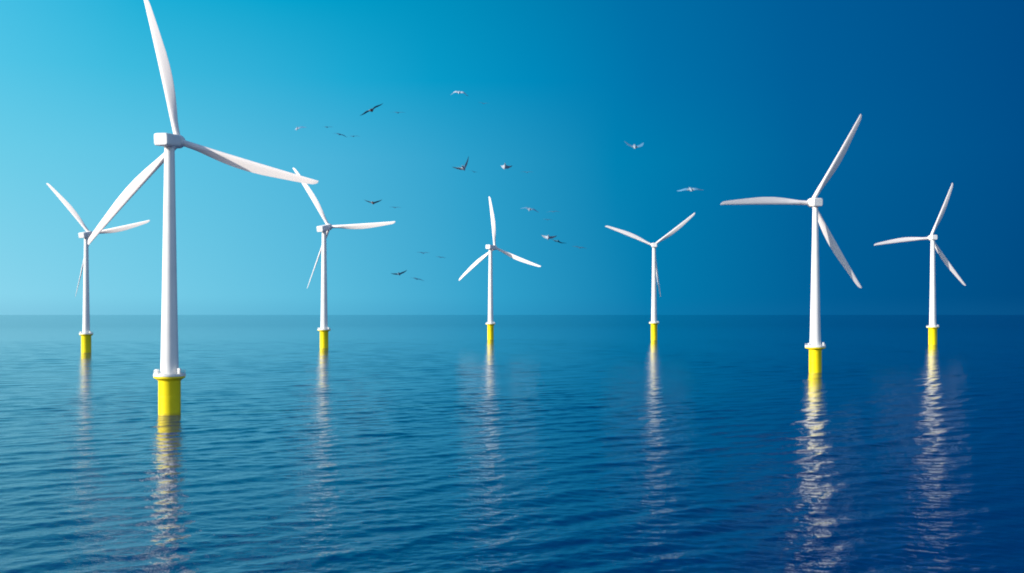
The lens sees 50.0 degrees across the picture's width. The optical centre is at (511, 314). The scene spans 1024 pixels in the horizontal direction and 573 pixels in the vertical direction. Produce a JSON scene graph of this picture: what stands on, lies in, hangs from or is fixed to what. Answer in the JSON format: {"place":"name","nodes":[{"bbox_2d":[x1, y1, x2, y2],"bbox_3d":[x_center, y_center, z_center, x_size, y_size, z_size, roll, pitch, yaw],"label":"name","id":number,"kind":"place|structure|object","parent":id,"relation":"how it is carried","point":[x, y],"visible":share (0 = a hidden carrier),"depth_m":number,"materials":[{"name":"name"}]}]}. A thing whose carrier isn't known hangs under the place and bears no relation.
{"place":"outdoors","nodes":[
{"label":"outdoors","id":0,"kind":"place"},
{"bbox_2d":[360,103,382,115],"bbox_3d":[-7.194,-10.498,56.219,1.043,0.627,0.697,0,0,39],"label":"bird","id":1,"kind":"object","parent":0,"point":[371,110],"visible":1,"depth_m":56.20},
{"bbox_2d":[453,156,468,170],"bbox_3d":[-2.699,-7.994,58.157,0.839,0.758,0.579,0,0,45],"label":"bird","id":2,"kind":"object","parent":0,"point":[462,167],"visible":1,"depth_m":58.07},
{"bbox_2d":[500,163,512,168],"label":"bird","id":3,"kind":"object","parent":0,"point":[504,166],"visible":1,"depth_m":78.12},
{"bbox_2d":[0,315,1023,572],"bbox_3d":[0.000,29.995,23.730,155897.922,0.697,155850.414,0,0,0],"label":"water","id":4,"kind":"structure","parent":0,"point":[562,443],"depth_m":250.55,"materials":[{"name":"blue liquid"}]},
{"bbox_2d":[46,183,149,352],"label":"wind turbine","id":5,"kind":"object","parent":4,"relation":"in","point":[85,333],"visible":0.99,"depth_m":848.69,"materials":[{"name":"white metal"}]},
{"bbox_2d":[88,0,317,415],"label":"wind turbine","id":6,"kind":"object","parent":4,"relation":"in","point":[170,376],"visible":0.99,"depth_m":327.21,"materials":[{"name":"white metal"}]},
{"bbox_2d":[293,168,394,348],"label":"wind turbine","id":7,"kind":"object","parent":4,"relation":"in","point":[324,329],"visible":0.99,"depth_m":960.15,"materials":[{"name":"white metal"}]},
{"bbox_2d":[459,197,540,339],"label":"wind turbine","id":8,"kind":"object","parent":4,"relation":"in","point":[490,323],"visible":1,"depth_m":1286.55,"materials":[{"name":"white metal"}]},
{"bbox_2d":[605,213,694,340],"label":"wind turbine","id":9,"kind":"object","parent":4,"relation":"in","point":[653,322],"visible":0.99,"depth_m":1253.81,"materials":[{"name":"white metal"}]},
{"bbox_2d":[721,114,861,373],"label":"wind turbine","id":10,"kind":"object","parent":4,"relation":"in","point":[814,347],"visible":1,"depth_m":559.52,"materials":[{"name":"white metal"}]},
{"bbox_2d":[874,183,965,344],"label":"wind turbine","id":11,"kind":"object","parent":4,"relation":"in","point":[932,327],"visible":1,"depth_m":1067.49,"materials":[{"name":"white metal"}]},
{"bbox_2d":[0,0,1023,314],"label":"sky","id":12,"kind":"structure","parent":0,"point":[728,100],"materials":[{"name":"blue"}]},
{"bbox_2d":[541,235,555,238],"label":"bird","id":13,"kind":"object","parent":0,"point":[548,237],"visible":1,"depth_m":84.11},
{"bbox_2d":[624,141,643,148],"bbox_3d":[6.713,-9.243,59.925,1.088,0.528,0.590,0,0,-6],"label":"bird","id":14,"kind":"object","parent":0,"point":[634,146],"visible":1,"depth_m":59.90},
{"bbox_2d":[677,187,701,190],"bbox_3d":[8.338,-5.814,51.126,1.256,0.261,0.661,0,0,0],"label":"bird","id":15,"kind":"object","parent":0,"point":[690,189],"visible":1,"depth_m":51.08}
]}

